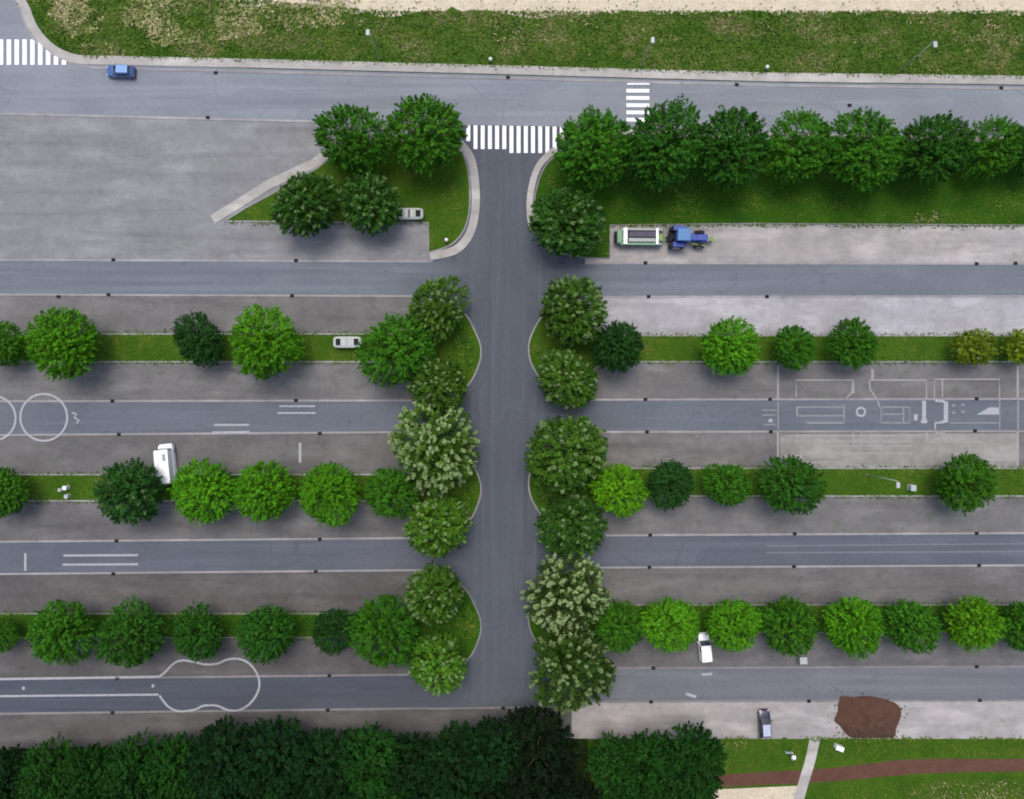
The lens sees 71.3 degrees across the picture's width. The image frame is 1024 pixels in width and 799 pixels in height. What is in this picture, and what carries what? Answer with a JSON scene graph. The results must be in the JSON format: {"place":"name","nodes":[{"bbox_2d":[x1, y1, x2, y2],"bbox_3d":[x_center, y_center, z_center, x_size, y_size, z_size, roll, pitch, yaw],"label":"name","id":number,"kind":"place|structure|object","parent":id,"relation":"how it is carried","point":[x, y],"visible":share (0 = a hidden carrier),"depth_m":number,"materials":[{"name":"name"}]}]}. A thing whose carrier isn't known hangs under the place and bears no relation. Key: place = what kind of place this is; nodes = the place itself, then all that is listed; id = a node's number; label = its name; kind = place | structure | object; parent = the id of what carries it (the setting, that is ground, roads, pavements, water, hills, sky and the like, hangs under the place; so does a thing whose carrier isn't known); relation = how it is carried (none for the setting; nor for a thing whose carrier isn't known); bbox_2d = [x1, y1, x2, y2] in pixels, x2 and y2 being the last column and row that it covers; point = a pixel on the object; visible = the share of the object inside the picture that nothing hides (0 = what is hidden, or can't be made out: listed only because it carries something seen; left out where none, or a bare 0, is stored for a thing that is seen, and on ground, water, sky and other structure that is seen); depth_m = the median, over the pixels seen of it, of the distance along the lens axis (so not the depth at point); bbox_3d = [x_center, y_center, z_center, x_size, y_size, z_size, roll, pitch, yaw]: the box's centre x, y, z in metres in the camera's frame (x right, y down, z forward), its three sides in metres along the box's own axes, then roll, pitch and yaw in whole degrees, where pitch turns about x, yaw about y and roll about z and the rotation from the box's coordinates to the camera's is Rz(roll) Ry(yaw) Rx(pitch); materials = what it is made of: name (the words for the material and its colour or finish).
{"place":"outdoors","nodes":[
{"label":"outdoors","id":0,"kind":"place"},
{"bbox_2d":[0,294,422,401],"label":"parking paving","id":1,"kind":"structure","parent":0,"point":[190,381],"depth_m":108.00,"materials":[{"name":"concrete"}]},
{"bbox_2d":[0,433,423,542],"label":"parking paving","id":2,"kind":"structure","parent":0,"point":[360,453],"depth_m":108.00,"materials":[{"name":"concrete"}]},
{"bbox_2d":[0,571,426,678],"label":"parking paving","id":3,"kind":"structure","parent":0,"point":[299,592],"depth_m":108.00,"materials":[{"name":"concrete"}]},
{"bbox_2d":[0,115,444,261],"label":"parking paving","id":4,"kind":"structure","parent":0,"point":[101,188],"depth_m":108.00,"materials":[{"name":"concrete"}]},
{"bbox_2d":[0,261,467,294],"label":"side road","id":5,"kind":"structure","parent":0,"point":[156,277],"depth_m":107.98,"materials":[{"name":"asphalt"}]},
{"bbox_2d":[0,675,467,712],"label":"side road","id":6,"kind":"structure","parent":0,"point":[327,692],"depth_m":107.98,"materials":[{"name":"asphalt"}]},
{"bbox_2d":[0,539,467,572],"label":"side road","id":7,"kind":"structure","parent":0,"point":[44,557],"depth_m":107.98,"materials":[{"name":"asphalt"}]},
{"bbox_2d":[0,401,467,433],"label":"side road","id":8,"kind":"structure","parent":0,"point":[119,417],"depth_m":107.98,"materials":[{"name":"asphalt"}]},
{"bbox_2d":[0,574,479,667],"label":"grass island","id":9,"kind":"structure","parent":0,"point":[424,628],"depth_m":107.92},
{"bbox_2d":[24,596,99,665],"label":"broadleaf tree","id":10,"kind":"object","parent":9,"relation":"on","point":[63,632],"visible":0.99,"depth_m":101.40,"materials":[{"name":"green plant"}]},
{"bbox_2d":[94,594,169,668],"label":"broadleaf tree","id":11,"kind":"object","parent":9,"relation":"on","point":[133,636],"visible":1,"depth_m":101.52,"materials":[{"name":"green plant"}]},
{"bbox_2d":[170,599,223,662],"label":"broadleaf tree","id":12,"kind":"object","parent":9,"relation":"on","point":[194,628],"visible":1,"depth_m":102.48,"materials":[{"name":"green plant"}]},
{"bbox_2d":[234,603,296,665],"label":"broadleaf tree","id":13,"kind":"object","parent":9,"relation":"on","point":[258,640],"visible":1,"depth_m":102.05,"materials":[{"name":"green plant"}]},
{"bbox_2d":[344,593,421,668],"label":"broadleaf tree","id":14,"kind":"object","parent":9,"relation":"on","point":[386,629],"visible":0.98,"depth_m":100.84,"materials":[{"name":"green plant"}]},
{"bbox_2d":[402,560,463,626],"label":"broadleaf tree","id":15,"kind":"object","parent":9,"relation":"on","point":[434,589],"visible":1,"depth_m":101.77,"materials":[{"name":"green plant"}]},
{"bbox_2d":[407,629,467,696],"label":"broadleaf tree","id":16,"kind":"object","parent":9,"relation":"on","point":[435,668],"visible":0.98,"depth_m":101.81,"materials":[{"name":"green plant"}]},
{"bbox_2d":[1,300,479,398],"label":"grass island","id":17,"kind":"structure","parent":0,"point":[467,327],"depth_m":107.92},
{"bbox_2d":[19,306,101,380],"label":"broadleaf tree","id":18,"kind":"object","parent":17,"relation":"on","point":[62,344],"visible":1,"depth_m":100.81,"materials":[{"name":"green plant"}]},
{"bbox_2d":[171,310,225,367],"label":"broadleaf tree","id":19,"kind":"object","parent":17,"relation":"on","point":[199,340],"visible":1,"depth_m":102.70,"materials":[{"name":"green plant"}]},
{"bbox_2d":[228,303,306,380],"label":"broadleaf tree","id":20,"kind":"object","parent":17,"relation":"on","point":[260,342],"visible":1,"depth_m":100.24,"materials":[{"name":"green plant"}]},
{"bbox_2d":[355,313,436,387],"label":"broadleaf tree","id":21,"kind":"object","parent":17,"relation":"on","point":[394,349],"visible":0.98,"depth_m":100.33,"materials":[{"name":"green plant"}]},
{"bbox_2d":[406,356,467,415],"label":"broadleaf tree","id":22,"kind":"object","parent":17,"relation":"on","point":[439,382],"visible":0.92,"depth_m":101.76,"materials":[{"name":"green plant"}]},
{"bbox_2d":[406,275,471,344],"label":"broadleaf tree","id":23,"kind":"object","parent":17,"relation":"on","point":[432,313],"visible":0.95,"depth_m":101.94,"materials":[{"name":"green plant"}]},
{"bbox_2d":[3,438,479,531],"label":"grass island","id":24,"kind":"structure","parent":0,"point":[421,498],"depth_m":107.92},
{"bbox_2d":[92,457,165,525],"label":"broadleaf tree","id":25,"kind":"object","parent":24,"relation":"on","point":[130,492],"visible":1,"depth_m":101.06,"materials":[{"name":"green plant"}]},
{"bbox_2d":[167,457,236,525],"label":"broadleaf tree","id":26,"kind":"object","parent":24,"relation":"on","point":[202,492],"visible":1,"depth_m":101.59,"materials":[{"name":"green plant"}]},
{"bbox_2d":[231,459,296,523],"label":"broadleaf tree","id":27,"kind":"object","parent":24,"relation":"on","point":[263,507],"visible":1,"depth_m":101.41,"materials":[{"name":"green plant"}]},
{"bbox_2d":[297,460,362,528],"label":"broadleaf tree","id":28,"kind":"object","parent":24,"relation":"on","point":[330,495],"visible":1,"depth_m":101.72,"materials":[{"name":"green plant"}]},
{"bbox_2d":[363,467,420,519],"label":"broadleaf tree","id":29,"kind":"object","parent":24,"relation":"on","point":[374,498],"visible":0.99,"depth_m":102.55,"materials":[{"name":"green plant"}]},
{"bbox_2d":[387,400,480,498],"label":"broadleaf tree","id":30,"kind":"object","parent":24,"relation":"on","point":[442,448],"visible":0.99,"depth_m":100.45,"materials":[{"name":"green plant"}]},
{"bbox_2d":[402,493,472,559],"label":"broadleaf tree","id":31,"kind":"object","parent":24,"relation":"on","point":[436,524],"visible":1,"depth_m":101.80,"materials":[{"name":"green plant"}]},
{"bbox_2d":[0,708,571,748],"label":"parking paving","id":32,"kind":"structure","parent":0,"point":[26,731],"depth_m":108.00,"materials":[{"name":"concrete"}]},
{"bbox_2d":[494,701,581,798],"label":"woodland tree","id":33,"kind":"object","parent":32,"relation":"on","point":[539,751],"visible":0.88,"depth_m":99.50,"materials":[{"name":"green plant"}]},
{"bbox_2d":[2,739,589,798],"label":"woodland floor","id":34,"kind":"structure","parent":0,"point":[583,754],"depth_m":107.97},
{"bbox_2d":[13,732,76,798],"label":"woodland tree","id":35,"kind":"object","parent":34,"relation":"on","point":[48,770],"visible":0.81,"depth_m":101.57,"materials":[{"name":"green plant"}]},
{"bbox_2d":[54,740,122,798],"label":"woodland tree","id":36,"kind":"object","parent":34,"relation":"on","point":[92,763],"visible":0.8,"depth_m":101.10,"materials":[{"name":"green plant"}]},
{"bbox_2d":[96,727,165,798],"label":"woodland tree","id":37,"kind":"object","parent":34,"relation":"on","point":[132,772],"visible":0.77,"depth_m":101.44,"materials":[{"name":"green plant"}]},
{"bbox_2d":[143,730,207,798],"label":"woodland tree","id":38,"kind":"object","parent":34,"relation":"on","point":[176,768],"visible":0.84,"depth_m":101.17,"materials":[{"name":"green plant"}]},
{"bbox_2d":[185,714,254,798],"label":"woodland tree","id":39,"kind":"object","parent":34,"relation":"on","point":[222,760],"visible":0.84,"depth_m":99.56,"materials":[{"name":"green plant"}]},
{"bbox_2d":[231,714,314,798],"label":"woodland tree","id":40,"kind":"object","parent":34,"relation":"on","point":[271,756],"visible":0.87,"depth_m":99.64,"materials":[{"name":"green plant"}]},
{"bbox_2d":[288,726,374,798],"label":"woodland tree","id":41,"kind":"object","parent":34,"relation":"on","point":[326,760],"visible":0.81,"depth_m":99.47,"materials":[{"name":"green plant"}]},
{"bbox_2d":[333,720,402,798],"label":"woodland tree","id":42,"kind":"object","parent":34,"relation":"on","point":[373,762],"visible":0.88,"depth_m":99.90,"materials":[{"name":"green plant"}]},
{"bbox_2d":[373,730,444,798],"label":"woodland tree","id":43,"kind":"object","parent":34,"relation":"on","point":[413,768],"visible":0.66,"depth_m":100.96,"materials":[{"name":"green plant"}]},
{"bbox_2d":[424,719,487,798],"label":"woodland tree","id":44,"kind":"object","parent":34,"relation":"on","point":[453,758],"visible":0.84,"depth_m":99.65,"materials":[{"name":"green plant"}]},
{"bbox_2d":[461,715,530,793],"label":"woodland tree","id":45,"kind":"object","parent":34,"relation":"on","point":[493,776],"visible":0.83,"depth_m":99.18,"materials":[{"name":"green plant"}]},
{"bbox_2d":[228,141,468,250],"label":"grass island","id":46,"kind":"structure","parent":0,"point":[457,229],"depth_m":107.92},
{"bbox_2d":[269,171,346,238],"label":"broadleaf tree","id":47,"kind":"object","parent":46,"relation":"on","point":[308,207],"visible":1,"depth_m":101.09,"materials":[{"name":"green plant"}]},
{"bbox_2d":[312,103,391,176],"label":"broadleaf tree","id":48,"kind":"object","parent":46,"relation":"on","point":[350,142],"visible":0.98,"depth_m":100.34,"materials":[{"name":"green plant"}]},
{"bbox_2d":[339,170,401,236],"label":"broadleaf tree","id":49,"kind":"object","parent":46,"relation":"on","point":[369,207],"visible":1,"depth_m":101.58,"materials":[{"name":"green plant"}]},
{"bbox_2d":[384,92,468,176],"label":"broadleaf tree","id":50,"kind":"object","parent":46,"relation":"on","point":[436,109],"visible":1,"depth_m":99.55,"materials":[{"name":"green plant"}]},
{"bbox_2d":[429,125,584,707],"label":"road","id":51,"kind":"structure","parent":0,"point":[504,256],"depth_m":107.99,"materials":[{"name":"asphalt"}]},
{"bbox_2d":[0,0,1023,135],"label":"top road","id":52,"kind":"structure","parent":0,"point":[52,88],"depth_m":107.99,"materials":[{"name":"asphalt"}]},
{"bbox_2d":[16,0,1023,84],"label":"footpath","id":53,"kind":"structure","parent":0,"point":[42,39],"depth_m":107.90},
{"bbox_2d":[19,0,1023,776],"bbox_3d":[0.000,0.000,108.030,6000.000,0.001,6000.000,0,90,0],"label":"ground","id":54,"kind":"structure","parent":0,"point":[555,76],"depth_m":108.03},
{"bbox_2d":[0,141,1023,798],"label":"grass","id":55,"kind":"structure","parent":54,"relation":"on","point":[30,479],"depth_m":107.86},
{"bbox_2d":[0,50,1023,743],"bbox_3d":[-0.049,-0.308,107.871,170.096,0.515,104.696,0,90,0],"label":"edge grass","id":56,"kind":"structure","parent":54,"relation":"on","point":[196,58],"depth_m":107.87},
{"bbox_2d":[27,0,1023,75],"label":"verge","id":57,"kind":"structure","parent":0,"point":[658,51],"depth_m":108.02,"materials":[{"name":"plant"}]},
{"bbox_2d":[47,0,359,48],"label":"tall weeds","id":58,"kind":"object","parent":57,"relation":"on","point":[73,3],"visible":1,"depth_m":107.81,"materials":[{"name":"green plant"}]},
{"bbox_2d":[15,0,1023,89],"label":"kerb","id":59,"kind":"structure","parent":57,"relation":"on","point":[547,79],"depth_m":107.95,"materials":[{"name":"concrete"}]},
{"bbox_2d":[238,0,1023,18],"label":"sandy field","id":60,"kind":"structure","parent":0,"point":[930,6],"depth_m":108.01,"materials":[{"name":"sand"}]},
{"bbox_2d":[529,303,1023,396],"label":"grass island","id":61,"kind":"structure","parent":0,"point":[586,347],"depth_m":107.92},
{"bbox_2d":[535,348,598,409],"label":"broadleaf tree","id":62,"kind":"object","parent":61,"relation":"on","point":[566,379],"visible":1,"depth_m":102.01,"materials":[{"name":"green plant"}]},
{"bbox_2d":[539,274,608,348],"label":"broadleaf tree","id":63,"kind":"object","parent":61,"relation":"on","point":[574,309],"visible":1,"depth_m":100.70,"materials":[{"name":"green plant"}]},
{"bbox_2d":[590,318,643,372],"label":"broadleaf tree","id":64,"kind":"object","parent":61,"relation":"on","point":[617,344],"visible":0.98,"depth_m":102.29,"materials":[{"name":"green plant"}]},
{"bbox_2d":[700,315,760,375],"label":"broadleaf tree","id":65,"kind":"object","parent":61,"relation":"on","point":[747,349],"visible":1,"depth_m":101.84,"materials":[{"name":"green plant"}]},
{"bbox_2d":[529,436,1023,530],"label":"grass island","id":66,"kind":"structure","parent":0,"point":[844,482],"depth_m":107.92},
{"bbox_2d":[524,413,608,495],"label":"broadleaf tree","id":67,"kind":"object","parent":66,"relation":"on","point":[572,458],"visible":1,"depth_m":100.25,"materials":[{"name":"green plant"}]},
{"bbox_2d":[533,491,608,558],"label":"broadleaf tree","id":68,"kind":"object","parent":66,"relation":"on","point":[564,534],"visible":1,"depth_m":101.66,"materials":[{"name":"green plant"}]},
{"bbox_2d":[588,463,651,519],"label":"broadleaf tree","id":69,"kind":"object","parent":66,"relation":"on","point":[617,491],"visible":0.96,"depth_m":102.55,"materials":[{"name":"green plant"}]},
{"bbox_2d":[754,455,827,515],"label":"broadleaf tree","id":70,"kind":"object","parent":66,"relation":"on","point":[788,482],"visible":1,"depth_m":101.52,"materials":[{"name":"green plant"}]},
{"bbox_2d":[932,451,999,516],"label":"broadleaf tree","id":71,"kind":"object","parent":66,"relation":"on","point":[969,479],"visible":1,"depth_m":101.90,"materials":[{"name":"green plant"}]},
{"bbox_2d":[529,570,1023,661],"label":"grass island","id":72,"kind":"structure","parent":0,"point":[591,626],"depth_m":107.92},
{"bbox_2d":[519,547,611,640],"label":"broadleaf tree","id":73,"kind":"object","parent":72,"relation":"on","point":[563,595],"visible":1,"depth_m":100.80,"materials":[{"name":"green plant"}]},
{"bbox_2d":[529,626,618,714],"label":"broadleaf tree","id":74,"kind":"object","parent":72,"relation":"on","point":[579,672],"visible":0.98,"depth_m":100.68,"materials":[{"name":"green plant"}]},
{"bbox_2d":[640,596,700,653],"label":"broadleaf tree","id":75,"kind":"object","parent":72,"relation":"on","point":[674,628],"visible":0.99,"depth_m":101.82,"materials":[{"name":"green plant"}]},
{"bbox_2d":[704,596,763,652],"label":"broadleaf tree","id":76,"kind":"object","parent":72,"relation":"on","point":[727,626],"visible":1,"depth_m":102.35,"materials":[{"name":"green plant"}]},
{"bbox_2d":[758,593,819,657],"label":"broadleaf tree","id":77,"kind":"object","parent":72,"relation":"on","point":[804,639],"visible":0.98,"depth_m":101.82,"materials":[{"name":"green plant"}]},
{"bbox_2d":[820,595,884,660],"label":"broadleaf tree","id":78,"kind":"object","parent":72,"relation":"on","point":[854,631],"visible":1,"depth_m":102.04,"materials":[{"name":"green plant"}]},
{"bbox_2d":[882,598,943,654],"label":"broadleaf tree","id":79,"kind":"object","parent":72,"relation":"on","point":[926,631],"visible":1,"depth_m":102.29,"materials":[{"name":"green plant"}]},
{"bbox_2d":[942,594,1006,653],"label":"broadleaf tree","id":80,"kind":"object","parent":72,"relation":"on","point":[983,616],"visible":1,"depth_m":102.08,"materials":[{"name":"green plant"}]},
{"bbox_2d":[535,137,1023,257],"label":"grass island","id":81,"kind":"structure","parent":0,"point":[544,186],"depth_m":107.92,"materials":[{"name":"plant"}]},
{"bbox_2d":[527,187,606,257],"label":"broadleaf tree","id":82,"kind":"object","parent":81,"relation":"on","point":[567,218],"visible":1,"depth_m":100.77,"materials":[{"name":"green plant"}]},
{"bbox_2d":[551,104,635,191],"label":"broadleaf tree","id":83,"kind":"object","parent":81,"relation":"on","point":[593,147],"visible":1,"depth_m":99.47,"materials":[{"name":"green plant"}]},
{"bbox_2d":[625,93,707,191],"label":"broadleaf tree","id":84,"kind":"object","parent":81,"relation":"on","point":[654,148],"visible":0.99,"depth_m":99.18,"materials":[{"name":"green plant"}]},
{"bbox_2d":[691,105,771,190],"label":"broadleaf tree","id":85,"kind":"object","parent":81,"relation":"on","point":[728,150],"visible":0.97,"depth_m":99.41,"materials":[{"name":"green plant"}]},
{"bbox_2d":[762,106,834,184],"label":"broadleaf tree","id":86,"kind":"object","parent":81,"relation":"on","point":[799,150],"visible":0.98,"depth_m":100.90,"materials":[{"name":"green plant"}]},
{"bbox_2d":[825,106,906,194],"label":"broadleaf tree","id":87,"kind":"object","parent":81,"relation":"on","point":[866,152],"visible":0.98,"depth_m":100.25,"materials":[{"name":"green plant"}]},
{"bbox_2d":[897,110,978,185],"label":"broadleaf tree","id":88,"kind":"object","parent":81,"relation":"on","point":[929,143],"visible":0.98,"depth_m":100.45,"materials":[{"name":"green plant"}]},
{"bbox_2d":[961,114,1023,182],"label":"broadleaf tree","id":89,"kind":"object","parent":81,"relation":"on","point":[998,150],"visible":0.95,"depth_m":101.93,"materials":[{"name":"green plant"}]},
{"bbox_2d":[548,264,1023,295],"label":"side road","id":90,"kind":"structure","parent":0,"point":[690,280],"depth_m":107.98,"materials":[{"name":"asphalt"}]},
{"bbox_2d":[548,668,1023,700],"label":"side road","id":91,"kind":"structure","parent":0,"point":[825,683],"depth_m":107.98,"materials":[{"name":"asphalt"}]},
{"bbox_2d":[548,534,1023,566],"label":"side road","id":92,"kind":"structure","parent":0,"point":[673,550],"depth_m":107.98,"materials":[{"name":"asphalt"}]},
{"bbox_2d":[548,400,1023,430],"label":"side road","id":93,"kind":"structure","parent":0,"point":[710,415],"depth_m":107.98,"materials":[{"name":"asphalt"}]},
{"bbox_2d":[572,699,1023,738],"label":"parking paving","id":94,"kind":"structure","parent":0,"point":[950,720],"depth_m":108.00,"materials":[{"name":"concrete"}]},
{"bbox_2d":[828,689,907,746],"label":"soil heap","id":95,"kind":"object","parent":94,"relation":"on","point":[866,717],"visible":1,"depth_m":107.22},
{"bbox_2d":[585,295,1023,334],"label":"parking paving","id":96,"kind":"structure","parent":0,"point":[938,315],"depth_m":108.00,"materials":[{"name":"concrete"}]},
{"bbox_2d":[585,224,1023,264],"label":"parking paving","id":97,"kind":"structure","parent":0,"point":[865,244],"depth_m":108.00,"materials":[{"name":"concrete"}]},
{"bbox_2d":[587,497,1023,534],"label":"parking paving","id":98,"kind":"structure","parent":0,"point":[701,515],"depth_m":108.00,"materials":[{"name":"concrete"}]},
{"bbox_2d":[587,430,1023,466],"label":"parking paving","id":99,"kind":"structure","parent":0,"point":[699,449],"depth_m":108.00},
{"bbox_2d":[588,564,1023,666],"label":"parking paving","id":100,"kind":"structure","parent":0,"point":[1001,584],"depth_m":108.00,"materials":[{"name":"concrete"}]},
{"bbox_2d":[588,739,1023,798],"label":"grass ground","id":101,"kind":"structure","parent":0,"point":[820,764],"depth_m":107.98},
{"bbox_2d":[603,728,685,798],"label":"woodland tree","id":102,"kind":"object","parent":101,"relation":"on","point":[644,757],"visible":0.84,"depth_m":99.82,"materials":[{"name":"green plant"}]},
{"bbox_2d":[648,720,727,798],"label":"woodland tree","id":103,"kind":"object","parent":101,"relation":"on","point":[710,783],"visible":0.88,"depth_m":99.56,"materials":[{"name":"green plant"}]},
{"bbox_2d":[590,363,1023,400],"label":"parking paving","id":104,"kind":"structure","parent":0,"point":[647,381],"depth_m":108.00,"materials":[{"name":"concrete"}]},
{"bbox_2d":[590,759,1023,793],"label":"red path","id":105,"kind":"structure","parent":0,"point":[896,768],"depth_m":107.97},
{"bbox_2d":[780,433,1016,466],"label":"parking paving","id":106,"kind":"structure","parent":0,"point":[924,452],"depth_m":108.00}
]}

